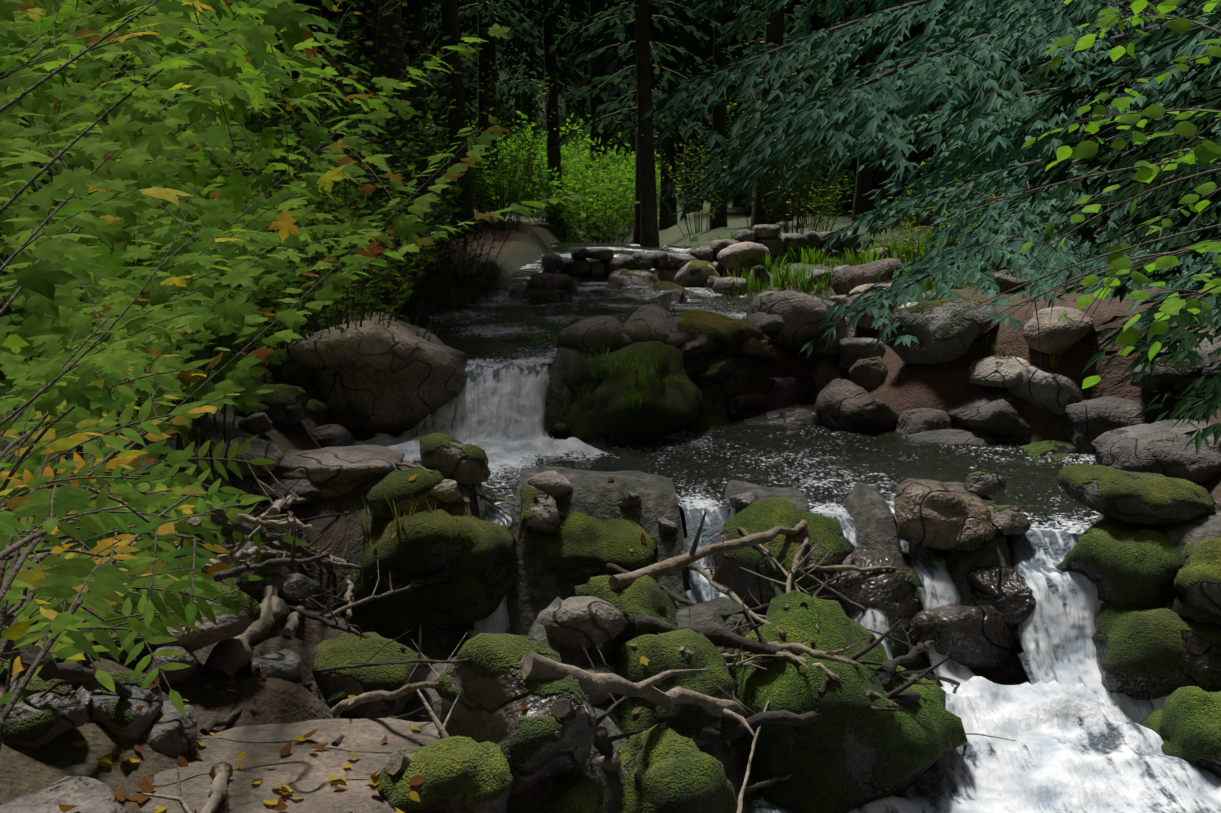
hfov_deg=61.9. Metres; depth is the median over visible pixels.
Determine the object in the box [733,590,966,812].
rock
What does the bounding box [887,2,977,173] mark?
conifer tree
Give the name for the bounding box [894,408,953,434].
rock
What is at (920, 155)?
conifer tree
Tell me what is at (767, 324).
rock
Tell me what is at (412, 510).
moss grass
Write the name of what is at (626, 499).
rock
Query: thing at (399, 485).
rock
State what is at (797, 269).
grass tuft
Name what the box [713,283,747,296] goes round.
grass tuft
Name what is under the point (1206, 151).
aspen branch
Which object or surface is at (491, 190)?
bright shrub
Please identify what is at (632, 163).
bright shrub
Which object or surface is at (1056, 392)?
rock
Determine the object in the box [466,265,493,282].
grass tuft
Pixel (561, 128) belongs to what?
bright shrub
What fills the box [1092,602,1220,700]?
rock
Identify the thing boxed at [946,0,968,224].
conifer tree
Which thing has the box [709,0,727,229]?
conifer tree
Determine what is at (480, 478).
rock
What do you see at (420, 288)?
shrub
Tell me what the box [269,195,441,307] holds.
shrub
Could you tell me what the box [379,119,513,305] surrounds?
fern
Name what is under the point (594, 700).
rock
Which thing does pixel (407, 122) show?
fern
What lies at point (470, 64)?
conifer tree
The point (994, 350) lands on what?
moss grass
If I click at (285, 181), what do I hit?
shrub
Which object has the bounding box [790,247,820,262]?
grass tuft
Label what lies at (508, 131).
bright shrub
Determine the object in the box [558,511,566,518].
rock
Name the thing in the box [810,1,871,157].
conifer tree
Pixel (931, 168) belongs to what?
shrub
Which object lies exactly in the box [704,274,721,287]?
rock
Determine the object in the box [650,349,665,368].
moss grass
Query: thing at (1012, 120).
conifer tree
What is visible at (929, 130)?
shrub
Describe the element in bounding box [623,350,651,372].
moss grass
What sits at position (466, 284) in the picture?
grass tuft
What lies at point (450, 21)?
conifer tree
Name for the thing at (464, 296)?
grass tuft
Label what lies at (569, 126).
bright shrub
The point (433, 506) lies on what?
moss grass
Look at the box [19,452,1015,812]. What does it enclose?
driftwood sticks
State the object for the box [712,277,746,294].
rock
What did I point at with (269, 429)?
rock
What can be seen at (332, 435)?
rock
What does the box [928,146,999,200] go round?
shrub
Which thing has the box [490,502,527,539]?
moss grass
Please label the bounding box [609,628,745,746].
rock
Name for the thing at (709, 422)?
rock
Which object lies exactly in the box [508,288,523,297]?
rock
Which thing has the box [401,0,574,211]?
conifer tree
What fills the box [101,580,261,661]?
rock
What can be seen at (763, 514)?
rock
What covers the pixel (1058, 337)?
rock
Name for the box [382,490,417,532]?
moss grass
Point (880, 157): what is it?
shrub
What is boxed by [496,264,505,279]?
grass tuft
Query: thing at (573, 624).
rock
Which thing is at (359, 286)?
fern
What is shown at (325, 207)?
shrub
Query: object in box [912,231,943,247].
grass tuft
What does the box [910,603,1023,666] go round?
rock
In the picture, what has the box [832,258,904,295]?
rock
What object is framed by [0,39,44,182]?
conifer tree
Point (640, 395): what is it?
moss grass
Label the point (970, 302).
moss grass
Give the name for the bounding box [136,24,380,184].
shrub
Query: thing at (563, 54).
conifer tree
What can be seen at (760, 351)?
rock
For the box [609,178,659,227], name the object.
shrub
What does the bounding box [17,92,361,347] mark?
shrub
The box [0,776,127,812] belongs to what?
rock
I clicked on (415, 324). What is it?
grass tuft
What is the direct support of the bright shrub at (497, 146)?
on the terrain at (538, 586)
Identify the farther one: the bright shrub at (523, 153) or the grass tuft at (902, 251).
the bright shrub at (523, 153)
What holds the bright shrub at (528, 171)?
on the terrain at (538, 586)
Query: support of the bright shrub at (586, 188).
on the terrain at (538, 586)
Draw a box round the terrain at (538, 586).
[0,0,1220,812]
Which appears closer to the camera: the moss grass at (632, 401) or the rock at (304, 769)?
the rock at (304, 769)
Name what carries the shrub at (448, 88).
on the terrain at (538, 586)
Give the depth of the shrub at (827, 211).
18.61 m
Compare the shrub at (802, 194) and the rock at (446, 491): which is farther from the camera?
the shrub at (802, 194)
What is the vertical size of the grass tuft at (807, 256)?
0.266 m
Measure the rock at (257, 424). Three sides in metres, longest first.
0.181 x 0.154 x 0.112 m
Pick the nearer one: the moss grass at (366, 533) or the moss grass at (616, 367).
the moss grass at (366, 533)
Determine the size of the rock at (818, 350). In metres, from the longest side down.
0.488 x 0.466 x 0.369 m
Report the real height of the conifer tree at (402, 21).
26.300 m
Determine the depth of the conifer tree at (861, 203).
21.92 m
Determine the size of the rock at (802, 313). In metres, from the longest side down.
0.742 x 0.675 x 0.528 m
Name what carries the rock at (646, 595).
on the terrain at (538, 586)
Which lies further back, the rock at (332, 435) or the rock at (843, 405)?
the rock at (843, 405)
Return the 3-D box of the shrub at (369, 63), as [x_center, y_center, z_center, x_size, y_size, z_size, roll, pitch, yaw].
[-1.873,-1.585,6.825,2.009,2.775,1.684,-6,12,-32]
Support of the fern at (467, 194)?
on the terrain at (538, 586)
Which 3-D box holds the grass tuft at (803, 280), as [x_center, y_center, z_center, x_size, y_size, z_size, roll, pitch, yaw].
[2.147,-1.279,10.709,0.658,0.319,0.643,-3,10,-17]
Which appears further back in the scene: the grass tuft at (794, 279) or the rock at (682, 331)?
the grass tuft at (794, 279)
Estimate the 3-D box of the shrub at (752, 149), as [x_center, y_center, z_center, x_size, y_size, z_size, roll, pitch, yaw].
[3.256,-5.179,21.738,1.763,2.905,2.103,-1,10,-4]
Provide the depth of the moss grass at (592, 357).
6.87 m
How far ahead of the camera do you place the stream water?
5.29 m
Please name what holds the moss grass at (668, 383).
on the rock at (600, 413)
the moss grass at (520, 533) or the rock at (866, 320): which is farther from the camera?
the rock at (866, 320)
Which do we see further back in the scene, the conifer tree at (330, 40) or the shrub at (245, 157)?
the conifer tree at (330, 40)
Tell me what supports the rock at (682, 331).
on the rock at (600, 413)
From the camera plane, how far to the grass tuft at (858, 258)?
13.46 m
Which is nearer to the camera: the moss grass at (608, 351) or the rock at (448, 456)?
the rock at (448, 456)
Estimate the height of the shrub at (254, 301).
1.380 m
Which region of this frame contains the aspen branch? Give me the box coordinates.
[891,0,1220,388]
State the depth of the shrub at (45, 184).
6.32 m
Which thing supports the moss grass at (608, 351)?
on the rock at (600, 413)
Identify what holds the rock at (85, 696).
on the terrain at (538, 586)
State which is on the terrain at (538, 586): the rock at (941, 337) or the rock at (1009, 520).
the rock at (941, 337)
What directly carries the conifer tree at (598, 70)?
on the terrain at (538, 586)
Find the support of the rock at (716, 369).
on the terrain at (538, 586)
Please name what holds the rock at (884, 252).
on the terrain at (538, 586)
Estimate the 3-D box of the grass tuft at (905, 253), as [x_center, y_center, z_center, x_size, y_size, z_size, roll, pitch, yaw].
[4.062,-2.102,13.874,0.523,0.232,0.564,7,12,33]
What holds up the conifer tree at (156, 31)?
on the terrain at (538, 586)
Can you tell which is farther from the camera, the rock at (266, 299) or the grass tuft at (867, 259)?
the grass tuft at (867, 259)
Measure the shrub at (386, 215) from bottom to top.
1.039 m
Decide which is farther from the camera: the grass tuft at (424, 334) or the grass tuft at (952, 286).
the grass tuft at (952, 286)
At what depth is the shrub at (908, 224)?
11.68 m
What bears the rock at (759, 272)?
on the terrain at (538, 586)
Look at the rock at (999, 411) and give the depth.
6.78 m
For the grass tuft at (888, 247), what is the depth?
15.30 m
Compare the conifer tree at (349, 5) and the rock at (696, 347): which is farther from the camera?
the conifer tree at (349, 5)
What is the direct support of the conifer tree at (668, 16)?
on the terrain at (538, 586)
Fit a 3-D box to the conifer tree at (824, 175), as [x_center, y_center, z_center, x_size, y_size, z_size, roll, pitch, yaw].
[5.591,-12.755,24.428,3.942,16.836,3.993,-7,14,-38]
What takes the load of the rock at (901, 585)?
on the terrain at (538, 586)
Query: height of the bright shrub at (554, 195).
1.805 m
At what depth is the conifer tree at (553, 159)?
23.08 m
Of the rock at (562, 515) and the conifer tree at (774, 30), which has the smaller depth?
the rock at (562, 515)
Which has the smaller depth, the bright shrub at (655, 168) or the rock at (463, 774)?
the rock at (463, 774)
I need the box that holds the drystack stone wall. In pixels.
[542,224,865,281]
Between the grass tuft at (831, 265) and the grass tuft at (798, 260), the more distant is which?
the grass tuft at (798, 260)
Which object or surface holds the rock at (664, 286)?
on the terrain at (538, 586)
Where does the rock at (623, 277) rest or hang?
on the terrain at (538, 586)
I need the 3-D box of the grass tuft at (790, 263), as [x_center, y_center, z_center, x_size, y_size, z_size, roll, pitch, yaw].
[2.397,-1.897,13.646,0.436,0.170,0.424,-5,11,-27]
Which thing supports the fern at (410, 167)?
on the terrain at (538, 586)
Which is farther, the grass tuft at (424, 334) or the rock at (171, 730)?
the grass tuft at (424, 334)
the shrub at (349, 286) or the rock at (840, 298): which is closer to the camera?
the shrub at (349, 286)
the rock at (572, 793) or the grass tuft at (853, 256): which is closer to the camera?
the rock at (572, 793)
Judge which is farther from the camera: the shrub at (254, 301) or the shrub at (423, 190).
the shrub at (423, 190)
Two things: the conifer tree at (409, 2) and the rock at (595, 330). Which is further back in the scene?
the conifer tree at (409, 2)
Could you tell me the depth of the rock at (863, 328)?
8.49 m
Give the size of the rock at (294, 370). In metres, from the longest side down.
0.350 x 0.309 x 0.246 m
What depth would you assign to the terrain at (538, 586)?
5.04 m
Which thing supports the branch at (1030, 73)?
on the terrain at (538, 586)
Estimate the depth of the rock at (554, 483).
5.06 m
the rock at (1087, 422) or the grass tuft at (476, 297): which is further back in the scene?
the grass tuft at (476, 297)
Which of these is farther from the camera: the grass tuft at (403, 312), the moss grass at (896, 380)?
the grass tuft at (403, 312)
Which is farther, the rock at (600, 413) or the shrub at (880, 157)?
the shrub at (880, 157)
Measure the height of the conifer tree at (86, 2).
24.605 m
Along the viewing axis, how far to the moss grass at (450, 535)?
4.55 m
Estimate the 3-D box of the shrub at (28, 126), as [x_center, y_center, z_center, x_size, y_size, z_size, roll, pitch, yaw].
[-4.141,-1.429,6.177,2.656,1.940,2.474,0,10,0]
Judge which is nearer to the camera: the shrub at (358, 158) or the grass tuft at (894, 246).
the shrub at (358, 158)
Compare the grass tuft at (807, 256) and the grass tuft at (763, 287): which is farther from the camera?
the grass tuft at (807, 256)
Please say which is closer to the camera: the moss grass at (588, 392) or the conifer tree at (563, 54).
the moss grass at (588, 392)
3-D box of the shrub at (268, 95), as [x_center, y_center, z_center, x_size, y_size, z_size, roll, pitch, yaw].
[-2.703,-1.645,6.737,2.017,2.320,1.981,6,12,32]
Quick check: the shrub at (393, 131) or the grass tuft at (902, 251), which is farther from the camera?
the grass tuft at (902, 251)
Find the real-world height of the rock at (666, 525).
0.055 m
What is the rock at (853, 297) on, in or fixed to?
on the rock at (866, 320)
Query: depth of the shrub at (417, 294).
8.81 m
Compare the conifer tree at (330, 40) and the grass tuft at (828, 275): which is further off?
the conifer tree at (330, 40)
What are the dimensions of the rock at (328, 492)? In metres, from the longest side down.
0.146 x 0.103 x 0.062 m
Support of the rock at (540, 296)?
on the terrain at (538, 586)
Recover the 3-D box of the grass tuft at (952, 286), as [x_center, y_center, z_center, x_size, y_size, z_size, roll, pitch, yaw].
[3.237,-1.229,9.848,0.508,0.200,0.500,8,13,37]
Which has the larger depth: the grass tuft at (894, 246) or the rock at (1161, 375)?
the grass tuft at (894, 246)
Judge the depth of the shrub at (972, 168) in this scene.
16.89 m
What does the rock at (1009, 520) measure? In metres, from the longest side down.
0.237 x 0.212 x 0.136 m
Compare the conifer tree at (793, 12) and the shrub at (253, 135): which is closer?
the shrub at (253, 135)
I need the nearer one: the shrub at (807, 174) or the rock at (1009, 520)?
the rock at (1009, 520)
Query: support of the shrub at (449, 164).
on the terrain at (538, 586)
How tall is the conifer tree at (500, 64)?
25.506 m
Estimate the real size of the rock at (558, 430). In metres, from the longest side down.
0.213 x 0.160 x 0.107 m
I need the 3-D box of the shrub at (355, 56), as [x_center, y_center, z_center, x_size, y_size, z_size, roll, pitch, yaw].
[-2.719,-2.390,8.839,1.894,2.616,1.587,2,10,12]
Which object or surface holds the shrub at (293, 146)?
on the terrain at (538, 586)
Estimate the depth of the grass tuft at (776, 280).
11.92 m
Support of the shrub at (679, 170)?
on the terrain at (538, 586)
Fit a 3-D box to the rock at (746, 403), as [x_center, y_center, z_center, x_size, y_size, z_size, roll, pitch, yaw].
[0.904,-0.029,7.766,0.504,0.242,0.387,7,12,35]
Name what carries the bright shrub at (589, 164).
on the terrain at (538, 586)
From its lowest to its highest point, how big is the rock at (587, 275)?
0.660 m
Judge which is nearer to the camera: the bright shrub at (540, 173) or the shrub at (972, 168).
the shrub at (972, 168)
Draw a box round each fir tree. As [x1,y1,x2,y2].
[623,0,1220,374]
[958,1,1216,264]
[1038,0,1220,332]
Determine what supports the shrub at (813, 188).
on the terrain at (538, 586)
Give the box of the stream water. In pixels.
[348,242,1220,812]
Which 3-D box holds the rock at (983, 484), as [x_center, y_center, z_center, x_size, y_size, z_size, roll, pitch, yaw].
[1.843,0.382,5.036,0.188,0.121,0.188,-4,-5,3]
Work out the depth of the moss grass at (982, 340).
7.20 m
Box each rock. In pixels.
[0,597,103,677]
[0,675,89,749]
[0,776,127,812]
[76,686,93,717]
[91,671,162,740]
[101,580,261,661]
[138,646,198,685]
[139,718,505,812]
[141,701,196,755]
[217,438,284,476]
[232,384,326,426]
[235,541,284,565]
[235,550,287,600]
[237,477,321,505]
[238,413,269,434]
[246,649,301,681]
[260,420,271,433]
[262,291,278,322]
[267,346,308,383]
[271,445,404,493]
[278,573,318,600]
[288,312,467,438]
[312,424,354,447]
[312,632,431,718]
[319,485,340,498]
[332,508,518,635]
[365,465,444,519]
[376,736,513,812]
[419,433,487,489]
[429,479,463,504]
[435,633,595,796]
[467,261,497,280]
[472,460,487,484]
[483,468,490,478]
[507,511,656,584]
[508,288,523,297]
[515,773,604,812]
[519,483,559,535]
[521,289,572,304]
[524,273,577,293]
[527,471,572,496]
[537,596,625,651]
[549,423,569,437]
[555,269,606,276]
[556,315,632,355]
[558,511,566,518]
[560,341,702,444]
[573,661,614,705]
[575,575,678,655]
[607,268,659,285]
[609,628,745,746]
[616,723,737,812]
[618,491,640,507]
[622,305,673,342]
[652,281,688,291]
[652,288,685,302]
[656,517,680,532]
[663,317,696,347]
[673,260,718,287]
[674,309,772,362]
[678,338,706,359]
[691,355,734,386]
[692,415,731,430]
[696,246,725,277]
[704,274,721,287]
[706,497,854,614]
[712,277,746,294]
[717,241,768,277]
[724,388,767,420]
[729,491,758,508]
[732,408,813,429]
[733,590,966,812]
[740,337,777,363]
[746,289,844,354]
[746,312,784,334]
[750,265,769,286]
[764,374,809,410]
[805,269,830,283]
[809,317,858,357]
[811,359,844,392]
[813,378,899,431]
[817,545,924,658]
[829,295,847,303]
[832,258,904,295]
[832,265,848,278]
[839,337,885,370]
[845,313,870,330]
[847,282,912,328]
[849,291,864,317]
[849,357,887,389]
[867,247,890,259]
[880,297,997,363]
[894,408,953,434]
[894,478,995,550]
[898,302,917,307]
[902,429,998,446]
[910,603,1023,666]
[922,289,956,301]
[930,680,942,686]
[944,223,988,242]
[948,387,1031,436]
[963,472,1006,495]
[966,565,1035,629]
[967,355,1030,387]
[979,274,1026,292]
[987,504,1030,534]
[1008,365,1083,415]
[1021,440,1081,457]
[1023,307,1093,353]
[1055,517,1183,608]
[1058,463,1215,524]
[1063,396,1152,453]
[1091,419,1220,482]
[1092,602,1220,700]
[1130,331,1220,393]
[1140,686,1220,776]
[1162,537,1220,629]
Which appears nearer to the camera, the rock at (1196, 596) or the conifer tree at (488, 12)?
the rock at (1196, 596)
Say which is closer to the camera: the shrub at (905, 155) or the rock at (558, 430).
the rock at (558, 430)
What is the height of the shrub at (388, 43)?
2.919 m
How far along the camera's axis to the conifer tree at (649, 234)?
19.67 m
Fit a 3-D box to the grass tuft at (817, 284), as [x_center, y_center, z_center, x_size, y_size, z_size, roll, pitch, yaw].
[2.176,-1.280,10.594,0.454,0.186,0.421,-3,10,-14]
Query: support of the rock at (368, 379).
in the stream water
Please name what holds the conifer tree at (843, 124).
on the terrain at (538, 586)
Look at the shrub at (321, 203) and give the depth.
8.28 m
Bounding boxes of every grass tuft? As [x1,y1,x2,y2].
[296,317,345,334]
[386,302,420,315]
[396,315,442,335]
[401,286,428,303]
[415,328,429,340]
[440,292,465,310]
[448,285,482,305]
[455,268,488,289]
[465,289,496,303]
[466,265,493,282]
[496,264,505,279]
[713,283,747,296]
[722,266,748,277]
[729,267,779,291]
[742,289,778,300]
[744,276,785,294]
[761,252,788,269]
[763,264,808,287]
[771,258,811,277]
[774,259,804,269]
[775,268,814,287]
[783,269,826,294]
[788,246,827,263]
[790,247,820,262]
[804,276,831,293]
[810,256,838,265]
[812,273,831,290]
[817,254,849,267]
[821,268,832,282]
[839,248,870,264]
[844,247,884,265]
[852,255,894,264]
[858,241,880,259]
[862,265,934,293]
[879,233,899,242]
[884,240,917,256]
[885,238,914,250]
[887,245,923,258]
[892,241,934,261]
[903,240,939,258]
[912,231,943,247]
[913,274,955,292]
[930,271,964,288]
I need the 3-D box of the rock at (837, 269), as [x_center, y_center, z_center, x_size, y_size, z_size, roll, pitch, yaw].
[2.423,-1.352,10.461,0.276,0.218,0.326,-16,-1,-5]
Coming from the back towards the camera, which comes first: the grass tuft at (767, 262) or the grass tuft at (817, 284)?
the grass tuft at (767, 262)
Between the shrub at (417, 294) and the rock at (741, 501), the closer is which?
the rock at (741, 501)
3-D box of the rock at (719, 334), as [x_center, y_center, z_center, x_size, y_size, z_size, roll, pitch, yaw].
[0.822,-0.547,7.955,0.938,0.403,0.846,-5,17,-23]
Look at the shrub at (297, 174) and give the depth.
6.57 m
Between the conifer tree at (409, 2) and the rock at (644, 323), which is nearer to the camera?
the rock at (644, 323)
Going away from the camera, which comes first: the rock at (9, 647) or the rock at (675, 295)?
the rock at (9, 647)
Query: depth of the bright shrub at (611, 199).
22.69 m
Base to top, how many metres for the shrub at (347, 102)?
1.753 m
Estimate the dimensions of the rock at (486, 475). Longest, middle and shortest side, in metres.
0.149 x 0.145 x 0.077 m
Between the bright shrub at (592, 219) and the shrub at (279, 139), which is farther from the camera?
the bright shrub at (592, 219)
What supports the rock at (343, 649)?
on the terrain at (538, 586)
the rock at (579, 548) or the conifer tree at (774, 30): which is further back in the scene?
the conifer tree at (774, 30)
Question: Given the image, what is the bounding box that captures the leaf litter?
[58,474,666,812]
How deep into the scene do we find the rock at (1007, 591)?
4.57 m
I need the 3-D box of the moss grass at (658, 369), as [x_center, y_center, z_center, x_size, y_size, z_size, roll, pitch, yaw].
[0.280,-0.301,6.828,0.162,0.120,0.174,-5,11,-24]
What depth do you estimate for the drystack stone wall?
14.02 m
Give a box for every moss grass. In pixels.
[351,497,372,537]
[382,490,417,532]
[403,498,434,514]
[423,500,444,511]
[443,515,463,537]
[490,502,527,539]
[569,349,591,365]
[572,384,589,399]
[582,349,606,366]
[587,340,614,357]
[589,360,601,377]
[609,352,630,372]
[616,388,643,408]
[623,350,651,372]
[630,387,650,404]
[633,368,656,384]
[634,384,649,399]
[639,347,665,366]
[642,355,664,370]
[643,345,661,363]
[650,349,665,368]
[661,374,677,386]
[888,372,904,386]
[949,363,966,377]
[954,292,975,307]
[977,332,989,346]
[991,341,1005,353]
[1045,347,1071,367]
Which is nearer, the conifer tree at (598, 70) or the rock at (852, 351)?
the rock at (852, 351)
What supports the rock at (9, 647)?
on the terrain at (538, 586)
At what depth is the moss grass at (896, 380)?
7.49 m
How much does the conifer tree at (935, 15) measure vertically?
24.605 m
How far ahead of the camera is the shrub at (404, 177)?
10.00 m
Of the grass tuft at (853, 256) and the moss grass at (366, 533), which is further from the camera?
the grass tuft at (853, 256)
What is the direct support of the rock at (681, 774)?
on the terrain at (538, 586)
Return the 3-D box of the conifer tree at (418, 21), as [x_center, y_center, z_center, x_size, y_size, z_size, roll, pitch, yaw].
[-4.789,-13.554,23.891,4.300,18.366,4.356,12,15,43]
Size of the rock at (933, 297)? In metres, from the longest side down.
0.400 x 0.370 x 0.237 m
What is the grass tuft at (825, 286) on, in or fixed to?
on the terrain at (538, 586)
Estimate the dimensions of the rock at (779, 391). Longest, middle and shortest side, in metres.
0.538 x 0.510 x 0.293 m
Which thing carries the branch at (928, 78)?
on the terrain at (538, 586)
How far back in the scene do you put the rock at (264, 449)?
5.05 m
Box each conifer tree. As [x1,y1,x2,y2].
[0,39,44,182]
[77,0,115,129]
[127,0,195,206]
[256,0,417,158]
[266,45,281,126]
[308,0,423,113]
[310,0,369,117]
[317,0,336,108]
[346,0,476,53]
[347,0,524,193]
[368,0,409,244]
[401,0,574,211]
[406,0,519,139]
[408,0,425,193]
[441,0,475,231]
[459,0,624,148]
[471,8,570,138]
[529,0,755,244]
[542,0,565,235]
[557,4,567,92]
[589,0,609,230]
[609,0,798,213]
[611,0,711,161]
[634,0,659,247]
[658,1,676,230]
[674,0,825,207]
[678,0,888,221]
[684,17,818,138]
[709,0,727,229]
[750,0,784,230]
[753,0,915,204]
[808,21,835,214]
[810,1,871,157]
[851,0,883,221]
[862,0,1017,208]
[880,0,911,213]
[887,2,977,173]
[904,9,932,213]
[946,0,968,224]
[997,3,1036,200]
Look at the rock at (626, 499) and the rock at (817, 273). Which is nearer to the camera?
the rock at (626, 499)
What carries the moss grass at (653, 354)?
on the rock at (600, 413)
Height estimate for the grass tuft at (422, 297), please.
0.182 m
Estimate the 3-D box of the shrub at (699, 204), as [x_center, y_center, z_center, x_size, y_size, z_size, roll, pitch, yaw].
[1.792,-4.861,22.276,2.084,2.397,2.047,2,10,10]
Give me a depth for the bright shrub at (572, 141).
29.91 m
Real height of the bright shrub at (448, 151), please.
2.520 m
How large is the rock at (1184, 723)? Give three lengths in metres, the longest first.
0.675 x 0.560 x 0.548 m
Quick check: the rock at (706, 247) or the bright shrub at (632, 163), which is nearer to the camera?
the rock at (706, 247)
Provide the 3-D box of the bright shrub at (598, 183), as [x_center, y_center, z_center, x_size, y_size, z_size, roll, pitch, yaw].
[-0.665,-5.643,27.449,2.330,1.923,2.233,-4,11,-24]
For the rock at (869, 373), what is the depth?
7.73 m
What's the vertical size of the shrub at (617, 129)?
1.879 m
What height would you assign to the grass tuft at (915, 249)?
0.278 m
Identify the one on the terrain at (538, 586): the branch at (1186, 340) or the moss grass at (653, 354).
the branch at (1186, 340)
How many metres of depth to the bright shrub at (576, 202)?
24.40 m
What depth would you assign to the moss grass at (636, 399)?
6.57 m
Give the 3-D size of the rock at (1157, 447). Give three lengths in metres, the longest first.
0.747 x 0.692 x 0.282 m
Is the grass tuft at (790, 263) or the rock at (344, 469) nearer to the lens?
the rock at (344, 469)
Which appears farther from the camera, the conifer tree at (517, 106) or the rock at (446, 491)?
the conifer tree at (517, 106)
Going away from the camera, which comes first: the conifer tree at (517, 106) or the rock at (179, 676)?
the rock at (179, 676)
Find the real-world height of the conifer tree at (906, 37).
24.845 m
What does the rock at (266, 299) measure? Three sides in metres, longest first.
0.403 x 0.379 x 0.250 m
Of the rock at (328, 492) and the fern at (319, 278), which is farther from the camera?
the fern at (319, 278)
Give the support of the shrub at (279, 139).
on the terrain at (538, 586)
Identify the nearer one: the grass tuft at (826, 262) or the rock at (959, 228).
the grass tuft at (826, 262)
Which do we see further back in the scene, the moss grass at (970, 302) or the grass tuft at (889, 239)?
the grass tuft at (889, 239)
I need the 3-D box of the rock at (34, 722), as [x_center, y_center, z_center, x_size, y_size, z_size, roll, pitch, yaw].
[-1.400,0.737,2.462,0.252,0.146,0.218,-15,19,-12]
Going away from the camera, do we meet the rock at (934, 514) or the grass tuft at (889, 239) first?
the rock at (934, 514)
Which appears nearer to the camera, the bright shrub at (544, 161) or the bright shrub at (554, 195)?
the bright shrub at (554, 195)
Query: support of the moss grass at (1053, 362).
on the terrain at (538, 586)
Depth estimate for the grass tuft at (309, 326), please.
7.07 m
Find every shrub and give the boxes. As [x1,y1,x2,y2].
[0,0,609,750]
[0,65,122,183]
[0,80,93,266]
[0,95,299,314]
[0,158,60,264]
[1,0,369,296]
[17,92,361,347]
[31,37,122,175]
[40,67,323,172]
[55,168,332,255]
[99,72,386,210]
[106,0,366,382]
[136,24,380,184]
[147,41,341,367]
[158,174,364,368]
[173,114,379,271]
[178,134,300,285]
[196,168,360,382]
[203,0,464,335]
[216,0,391,216]
[224,186,397,319]
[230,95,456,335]
[231,41,485,315]
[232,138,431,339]
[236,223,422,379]
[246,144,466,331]
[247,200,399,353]
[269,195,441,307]
[273,3,442,265]
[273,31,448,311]
[281,140,386,287]
[283,134,468,268]
[297,55,464,275]
[298,0,497,314]
[308,178,424,281]
[346,125,452,281]
[358,75,483,219]
[360,236,479,327]
[368,221,481,327]
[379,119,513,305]
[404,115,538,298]
[411,125,489,222]
[415,168,451,218]
[426,114,509,207]
[436,136,517,181]
[440,123,559,222]
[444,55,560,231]
[448,136,545,221]
[468,111,592,216]
[469,118,544,182]
[488,137,591,217]
[492,139,573,213]
[496,147,591,226]
[497,119,571,201]
[498,115,589,184]
[498,142,546,211]
[501,132,580,196]
[502,142,589,193]
[503,124,614,215]
[504,137,634,242]
[519,121,589,164]
[520,138,656,243]
[536,146,659,240]
[540,158,634,243]
[541,169,609,235]
[545,138,613,190]
[562,145,630,174]
[563,132,659,235]
[563,163,622,228]
[563,172,623,234]
[579,180,659,243]
[582,144,681,217]
[587,146,683,224]
[589,118,660,231]
[606,108,625,142]
[608,148,680,204]
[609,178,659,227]
[656,132,736,236]
[656,151,710,202]
[704,117,747,207]
[720,11,886,236]
[724,92,804,225]
[778,170,854,231]
[779,120,847,224]
[792,171,822,215]
[798,150,812,191]
[820,140,933,209]
[851,145,908,205]
[855,98,947,208]
[861,181,979,267]
[878,56,945,183]
[892,204,981,272]
[904,147,974,208]
[920,158,1025,239]
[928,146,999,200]
[934,133,1037,219]
[941,175,1063,270]
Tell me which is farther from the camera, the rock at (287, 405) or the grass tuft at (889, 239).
the grass tuft at (889, 239)
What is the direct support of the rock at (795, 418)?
on the terrain at (538, 586)
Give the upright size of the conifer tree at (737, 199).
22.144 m
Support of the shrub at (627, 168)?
on the terrain at (538, 586)
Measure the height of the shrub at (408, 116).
2.270 m
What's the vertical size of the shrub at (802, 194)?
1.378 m
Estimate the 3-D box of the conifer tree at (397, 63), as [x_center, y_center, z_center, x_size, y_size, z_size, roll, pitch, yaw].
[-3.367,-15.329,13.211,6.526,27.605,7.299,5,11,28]
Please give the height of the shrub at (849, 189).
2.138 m
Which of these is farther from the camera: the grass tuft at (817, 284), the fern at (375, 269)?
the grass tuft at (817, 284)
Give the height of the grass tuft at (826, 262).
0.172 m
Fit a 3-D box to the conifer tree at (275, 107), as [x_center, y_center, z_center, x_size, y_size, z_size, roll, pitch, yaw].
[-8.697,-20.123,23.612,7.991,30.222,7.144,-6,12,-32]
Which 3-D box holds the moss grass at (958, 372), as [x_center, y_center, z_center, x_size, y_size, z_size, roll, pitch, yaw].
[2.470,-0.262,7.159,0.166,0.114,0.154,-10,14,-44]
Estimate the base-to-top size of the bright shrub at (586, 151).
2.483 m
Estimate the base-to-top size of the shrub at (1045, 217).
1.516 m
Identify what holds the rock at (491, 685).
on the terrain at (538, 586)
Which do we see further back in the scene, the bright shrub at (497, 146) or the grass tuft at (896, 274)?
the bright shrub at (497, 146)
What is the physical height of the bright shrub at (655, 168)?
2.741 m
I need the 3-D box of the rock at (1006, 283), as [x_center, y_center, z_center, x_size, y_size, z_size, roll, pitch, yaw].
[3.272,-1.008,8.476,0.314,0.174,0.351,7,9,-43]
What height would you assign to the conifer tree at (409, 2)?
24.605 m
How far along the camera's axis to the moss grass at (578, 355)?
7.06 m

